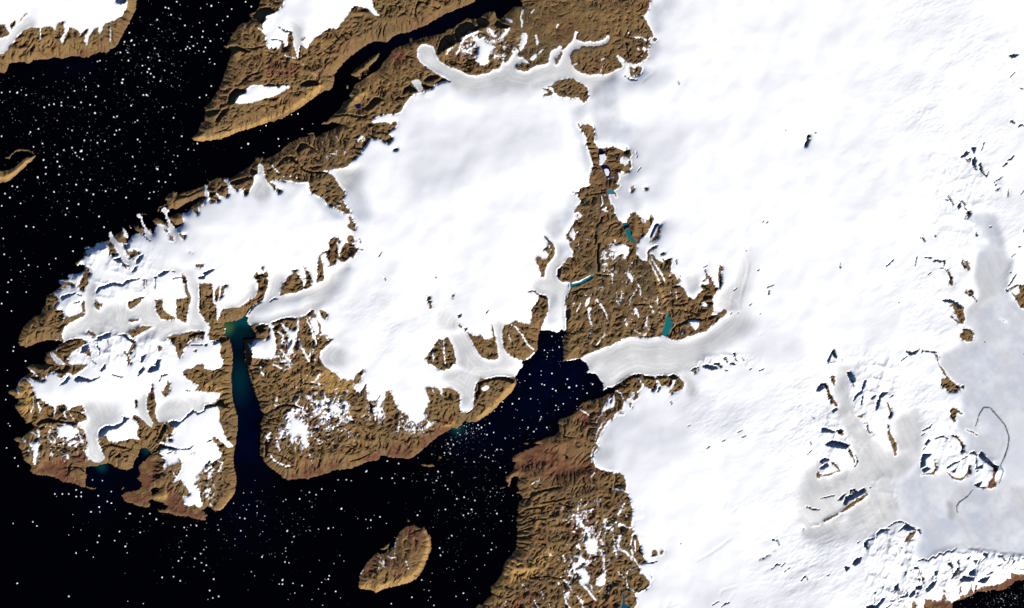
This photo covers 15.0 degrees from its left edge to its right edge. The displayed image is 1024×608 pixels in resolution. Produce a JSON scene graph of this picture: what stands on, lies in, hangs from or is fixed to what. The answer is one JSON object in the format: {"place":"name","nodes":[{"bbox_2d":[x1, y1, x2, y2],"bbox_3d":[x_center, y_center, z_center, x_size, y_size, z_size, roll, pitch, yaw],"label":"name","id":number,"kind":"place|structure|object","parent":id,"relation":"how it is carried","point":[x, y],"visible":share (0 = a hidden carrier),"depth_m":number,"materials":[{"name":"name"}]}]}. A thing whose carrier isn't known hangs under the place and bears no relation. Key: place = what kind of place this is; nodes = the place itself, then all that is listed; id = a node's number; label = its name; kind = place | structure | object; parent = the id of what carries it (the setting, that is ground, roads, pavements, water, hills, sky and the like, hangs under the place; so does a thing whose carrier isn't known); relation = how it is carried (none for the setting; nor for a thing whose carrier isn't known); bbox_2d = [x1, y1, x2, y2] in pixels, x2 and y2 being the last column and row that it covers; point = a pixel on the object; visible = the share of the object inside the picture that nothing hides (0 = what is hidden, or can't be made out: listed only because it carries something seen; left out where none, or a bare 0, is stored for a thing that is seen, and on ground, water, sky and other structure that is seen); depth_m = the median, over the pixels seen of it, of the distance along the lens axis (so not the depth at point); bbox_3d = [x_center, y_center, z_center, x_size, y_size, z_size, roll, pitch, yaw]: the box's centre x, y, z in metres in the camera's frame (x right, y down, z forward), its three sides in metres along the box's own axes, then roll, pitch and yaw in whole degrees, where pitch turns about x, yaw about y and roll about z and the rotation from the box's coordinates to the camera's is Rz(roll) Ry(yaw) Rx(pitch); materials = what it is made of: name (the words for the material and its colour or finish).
{"place":"outdoors","nodes":[
{"label":"outdoors","id":0,"kind":"place"},
{"bbox_2d":[0,0,136,72],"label":"ground","id":1,"kind":"structure","parent":0,"point":[28,45],"depth_m":704.35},
{"bbox_2d":[0,16,35,53],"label":"glacier","id":2,"kind":"object","parent":1,"relation":"on","point":[27,22],"visible":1,"depth_m":704.25,"materials":[{"name":"white ice"}]},
{"bbox_2d":[0,0,1023,607],"bbox_3d":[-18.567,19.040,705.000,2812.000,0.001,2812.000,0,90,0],"label":"sea","id":3,"kind":"structure","parent":0,"point":[42,564],"depth_m":705.00,"materials":[{"name":"liquid"}]},
{"bbox_2d":[0,149,34,182],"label":"island","id":4,"kind":"structure","parent":3,"relation":"on","point":[7,175],"depth_m":704.77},
{"bbox_2d":[351,53,378,78],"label":"island","id":5,"kind":"structure","parent":3,"relation":"on","point":[362,68],"depth_m":704.71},
{"bbox_2d":[358,524,431,592],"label":"island","id":6,"kind":"structure","parent":3,"relation":"on","point":[403,559],"depth_m":704.58,"materials":[{"name":"brown stone"}]},
{"bbox_2d":[1,1,1023,607],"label":"ice floes","id":7,"kind":"object","parent":3,"relation":"on","point":[153,191],"visible":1,"depth_m":704.96,"materials":[{"name":"white ice"}]},
{"bbox_2d":[8,0,1023,607],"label":"hills","id":8,"kind":"structure","parent":0,"point":[558,488],"depth_m":704.21,"materials":[{"name":"brown stone"}]},
{"bbox_2d":[29,443,37,463],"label":"icefield","id":9,"kind":"structure","parent":8,"relation":"on","point":[34,446],"depth_m":704.37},
{"bbox_2d":[57,424,76,437],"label":"snow patch","id":10,"kind":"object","parent":8,"relation":"on","point":[68,430],"visible":1,"depth_m":704.11,"materials":[{"name":"white snow"}]},
{"bbox_2d":[62,279,133,340],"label":"glacier","id":11,"kind":"object","parent":8,"relation":"on","point":[118,325],"visible":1,"depth_m":704.21,"materials":[{"name":"white ice"}]},
{"bbox_2d":[137,214,154,242],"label":"glacier","id":12,"kind":"object","parent":8,"relation":"on","point":[150,237],"visible":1,"depth_m":704.79,"materials":[{"name":"white ice"}]},
{"bbox_2d":[134,317,189,340],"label":"glacier","id":13,"kind":"object","parent":8,"relation":"on","point":[160,329],"visible":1,"depth_m":704.16,"materials":[{"name":"white ice"}]},
{"bbox_2d":[161,207,180,240],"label":"glacier","id":14,"kind":"object","parent":8,"relation":"on","point":[173,232],"visible":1,"depth_m":704.75,"materials":[{"name":"white ice"}]},
{"bbox_2d":[183,269,204,331],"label":"glacier","id":15,"kind":"object","parent":8,"relation":"on","point":[195,321],"visible":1,"depth_m":704.13,"materials":[{"name":"white ice"}]},
{"bbox_2d":[235,86,288,103],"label":"icefield","id":16,"kind":"structure","parent":8,"relation":"on","point":[252,94],"depth_m":703.97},
{"bbox_2d":[0,0,564,606],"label":"snowfield","id":17,"kind":"structure","parent":8,"relation":"on","point":[458,194],"depth_m":703.81,"materials":[{"name":"white snow"}]},
{"bbox_2d":[83,422,103,462],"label":"glacier","id":18,"kind":"object","parent":17,"relation":"on","point":[93,450],"visible":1,"depth_m":704.29,"materials":[{"name":"white ice"}]},
{"bbox_2d":[109,232,138,268],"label":"glacier","id":19,"kind":"object","parent":17,"relation":"on","point":[122,254],"visible":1,"depth_m":704.29,"materials":[{"name":"white ice"}]},
{"bbox_2d":[137,397,152,426],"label":"glacier","id":20,"kind":"object","parent":17,"relation":"on","point":[144,411],"visible":1,"depth_m":704.21,"materials":[{"name":"white ice"}]},
{"bbox_2d":[183,487,201,506],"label":"glacier","id":21,"kind":"object","parent":17,"relation":"on","point":[193,497],"visible":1,"depth_m":704.31,"materials":[{"name":"white ice"}]},
{"bbox_2d":[249,164,270,200],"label":"glacier","id":22,"kind":"object","parent":17,"relation":"on","point":[260,189],"visible":1,"depth_m":704.18,"materials":[{"name":"white ice"}]},
{"bbox_2d":[264,274,284,300],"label":"glacier","id":23,"kind":"object","parent":17,"relation":"on","point":[274,287],"visible":1,"depth_m":704.07,"materials":[{"name":"white ice"}]},
{"bbox_2d":[247,266,352,324],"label":"glacier","id":24,"kind":"object","parent":17,"relation":"on","point":[314,295],"visible":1,"depth_m":704.05,"materials":[{"name":"white ice"}]},
{"bbox_2d":[348,216,355,231],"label":"nunatak","id":25,"kind":"structure","parent":17,"relation":"on","point":[351,225],"depth_m":703.85,"materials":[{"name":"brown stone"}]},
{"bbox_2d":[412,80,422,92],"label":"glacier","id":26,"kind":"object","parent":17,"relation":"on","point":[417,84],"visible":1,"depth_m":704.20,"materials":[{"name":"white ice"}]},
{"bbox_2d":[426,296,431,308],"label":"nunatak","id":27,"kind":"structure","parent":17,"relation":"on","point":[429,301],"depth_m":704.08,"materials":[{"name":"brown stone"}]},
{"bbox_2d":[493,322,521,362],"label":"glacier","id":28,"kind":"object","parent":17,"relation":"on","point":[504,356],"visible":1,"depth_m":704.21,"materials":[{"name":"white ice"}]},
{"bbox_2d":[542,88,552,95],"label":"nunatak","id":29,"kind":"structure","parent":17,"relation":"on","point":[549,92],"depth_m":703.83,"materials":[{"name":"brown stone"}]},
{"bbox_2d":[290,24,302,56],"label":"glacier","id":30,"kind":"object","parent":8,"relation":"on","point":[296,30],"visible":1,"depth_m":704.13,"materials":[{"name":"white ice"}]},
{"bbox_2d":[288,414,308,445],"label":"snow patch","id":31,"kind":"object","parent":8,"relation":"on","point":[297,426],"visible":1,"depth_m":704.12,"materials":[{"name":"white snow"}]},
{"bbox_2d":[262,0,378,48],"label":"icefield","id":32,"kind":"structure","parent":8,"relation":"on","point":[315,18],"depth_m":703.96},
{"bbox_2d":[329,403,341,413],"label":"icefield","id":33,"kind":"structure","parent":8,"relation":"on","point":[336,408],"depth_m":703.86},
{"bbox_2d":[417,45,468,85],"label":"glacier","id":34,"kind":"object","parent":8,"relation":"on","point":[427,56],"visible":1,"depth_m":704.36,"materials":[{"name":"white ice"}]},
{"bbox_2d":[442,369,479,412],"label":"glacier","id":35,"kind":"object","parent":8,"relation":"on","point":[462,383],"visible":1,"depth_m":704.23,"materials":[{"name":"white ice"}]},
{"bbox_2d":[473,36,494,63],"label":"icefield","id":36,"kind":"structure","parent":8,"relation":"on","point":[485,48],"depth_m":704.03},
{"bbox_2d":[446,332,522,376],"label":"glacier","id":37,"kind":"object","parent":8,"relation":"on","point":[470,359],"visible":1,"depth_m":704.17,"materials":[{"name":"white ice"}]},
{"bbox_2d":[459,32,613,90],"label":"glacier","id":38,"kind":"object","parent":8,"relation":"on","point":[508,75],"visible":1,"depth_m":704.11,"materials":[{"name":"white ice"}]},
{"bbox_2d":[536,214,574,331],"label":"glacier","id":39,"kind":"object","parent":8,"relation":"on","point":[553,288],"visible":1,"depth_m":704.15,"materials":[{"name":"white ice"}]},
{"bbox_2d":[586,538,597,553],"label":"icefield","id":40,"kind":"structure","parent":8,"relation":"on","point":[591,547],"depth_m":704.03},
{"bbox_2d":[599,148,605,154],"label":"lake","id":41,"kind":"structure","parent":8,"relation":"on","point":[601,152],"depth_m":704.89,"materials":[{"name":"liquid"}]},
{"bbox_2d":[599,154,605,163],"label":"ice raft","id":42,"kind":"object","parent":41,"relation":"on","point":[602,157],"visible":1,"depth_m":704.59,"materials":[{"name":"white ice"}]},
{"bbox_2d":[621,156,628,165],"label":"snow patch","id":43,"kind":"object","parent":8,"relation":"on","point":[624,160],"visible":1,"depth_m":704.38,"materials":[{"name":"white snow"}]},
{"bbox_2d":[580,310,757,389],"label":"glacier","id":44,"kind":"object","parent":8,"relation":"on","point":[614,364],"visible":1,"depth_m":704.08,"materials":[{"name":"white ice"}]},
{"bbox_2d":[565,0,1023,607],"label":"ice sheet","id":45,"kind":"object","parent":8,"relation":"on","point":[849,232],"visible":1,"depth_m":703.72,"materials":[{"name":"white ice"}]},
{"bbox_2d":[547,78,588,102],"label":"nunatak","id":46,"kind":"structure","parent":45,"relation":"on","point":[573,88],"depth_m":703.98,"materials":[{"name":"brown stone"}]},
{"bbox_2d":[651,550,657,556],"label":"nunatak","id":47,"kind":"structure","parent":45,"relation":"on","point":[654,553],"depth_m":703.86,"materials":[{"name":"brown stone"}]},
{"bbox_2d":[824,383,837,406],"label":"nunatak","id":48,"kind":"structure","parent":45,"relation":"on","point":[831,399],"depth_m":704.16,"materials":[{"name":"brown stone"}]},
{"bbox_2d":[840,494,867,512],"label":"nunatak","id":49,"kind":"structure","parent":45,"relation":"on","point":[853,503],"depth_m":703.93,"materials":[{"name":"brown stone"}]},
{"bbox_2d":[835,364,898,463],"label":"glacier","id":50,"kind":"object","parent":45,"relation":"in","point":[868,447],"visible":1,"depth_m":704.07,"materials":[{"name":"white ice"}]},
{"bbox_2d":[886,402,891,417],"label":"nunatak","id":51,"kind":"structure","parent":45,"relation":"on","point":[890,412],"depth_m":704.01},
{"bbox_2d":[887,430,897,455],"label":"nunatak","id":52,"kind":"structure","parent":45,"relation":"on","point":[893,444],"depth_m":703.97,"materials":[{"name":"brown stone"}]},
{"bbox_2d":[904,531,915,542],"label":"nunatak","id":53,"kind":"structure","parent":45,"relation":"on","point":[909,537],"depth_m":703.79,"materials":[{"name":"brown stone"}]},
{"bbox_2d":[938,364,960,391],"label":"nunatak","id":54,"kind":"structure","parent":45,"relation":"on","point":[947,384],"depth_m":704.03,"materials":[{"name":"brown stone"}]},
{"bbox_2d":[947,269,953,285],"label":"nunatak","id":55,"kind":"structure","parent":45,"relation":"on","point":[951,282],"depth_m":704.03,"materials":[{"name":"brown stone"}]},
{"bbox_2d":[950,407,962,422],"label":"nunatak","id":56,"kind":"structure","parent":45,"relation":"on","point":[954,412],"depth_m":703.99,"materials":[{"name":"brown stone"}]},
{"bbox_2d":[949,304,965,323],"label":"nunatak","id":57,"kind":"structure","parent":45,"relation":"on","point":[959,312],"depth_m":703.96,"materials":[{"name":"brown stone"}]},
{"bbox_2d":[949,469,969,480],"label":"nunatak","id":58,"kind":"structure","parent":45,"relation":"on","point":[961,478],"depth_m":704.11,"materials":[{"name":"brown stone"}]},
{"bbox_2d":[961,260,969,269],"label":"nunatak","id":59,"kind":"structure","parent":45,"relation":"on","point":[966,265],"depth_m":703.92,"materials":[{"name":"brown stone"}]},
{"bbox_2d":[959,328,973,341],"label":"nunatak","id":60,"kind":"structure","parent":45,"relation":"on","point":[967,334],"depth_m":703.93,"materials":[{"name":"brown stone"}]},
{"bbox_2d":[964,289,973,295],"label":"nunatak","id":61,"kind":"structure","parent":45,"relation":"on","point":[970,292],"depth_m":703.99,"materials":[{"name":"brown stone"}]},
{"bbox_2d":[1009,284,1023,308],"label":"nunatak","id":62,"kind":"structure","parent":45,"relation":"on","point":[1019,298],"depth_m":703.89,"materials":[{"name":"brown stone"}]},
{"bbox_2d":[570,275,592,286],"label":"lake","id":63,"kind":"structure","parent":0,"point":[584,280],"depth_m":703.99,"materials":[{"name":"liquid"}]},
{"bbox_2d":[601,165,610,177],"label":"lake","id":64,"kind":"structure","parent":0,"point":[603,167],"depth_m":704.85,"materials":[{"name":"liquid"}]},
{"bbox_2d":[621,594,628,607],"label":"lake","id":65,"kind":"structure","parent":0,"point":[624,605],"depth_m":704.02,"materials":[{"name":"liquid"}]},
{"bbox_2d":[625,228,634,242],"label":"lake","id":66,"kind":"structure","parent":0,"point":[628,233],"depth_m":704.34,"materials":[{"name":"liquid"}]},
{"bbox_2d":[650,223,658,237],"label":"lake","id":67,"kind":"structure","parent":0,"point":[654,229],"depth_m":704.83,"materials":[{"name":"liquid"}]},
{"bbox_2d":[662,311,672,335],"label":"lake","id":68,"kind":"structure","parent":0,"point":[668,325],"depth_m":704.23,"materials":[{"name":"liquid"}]}
]}

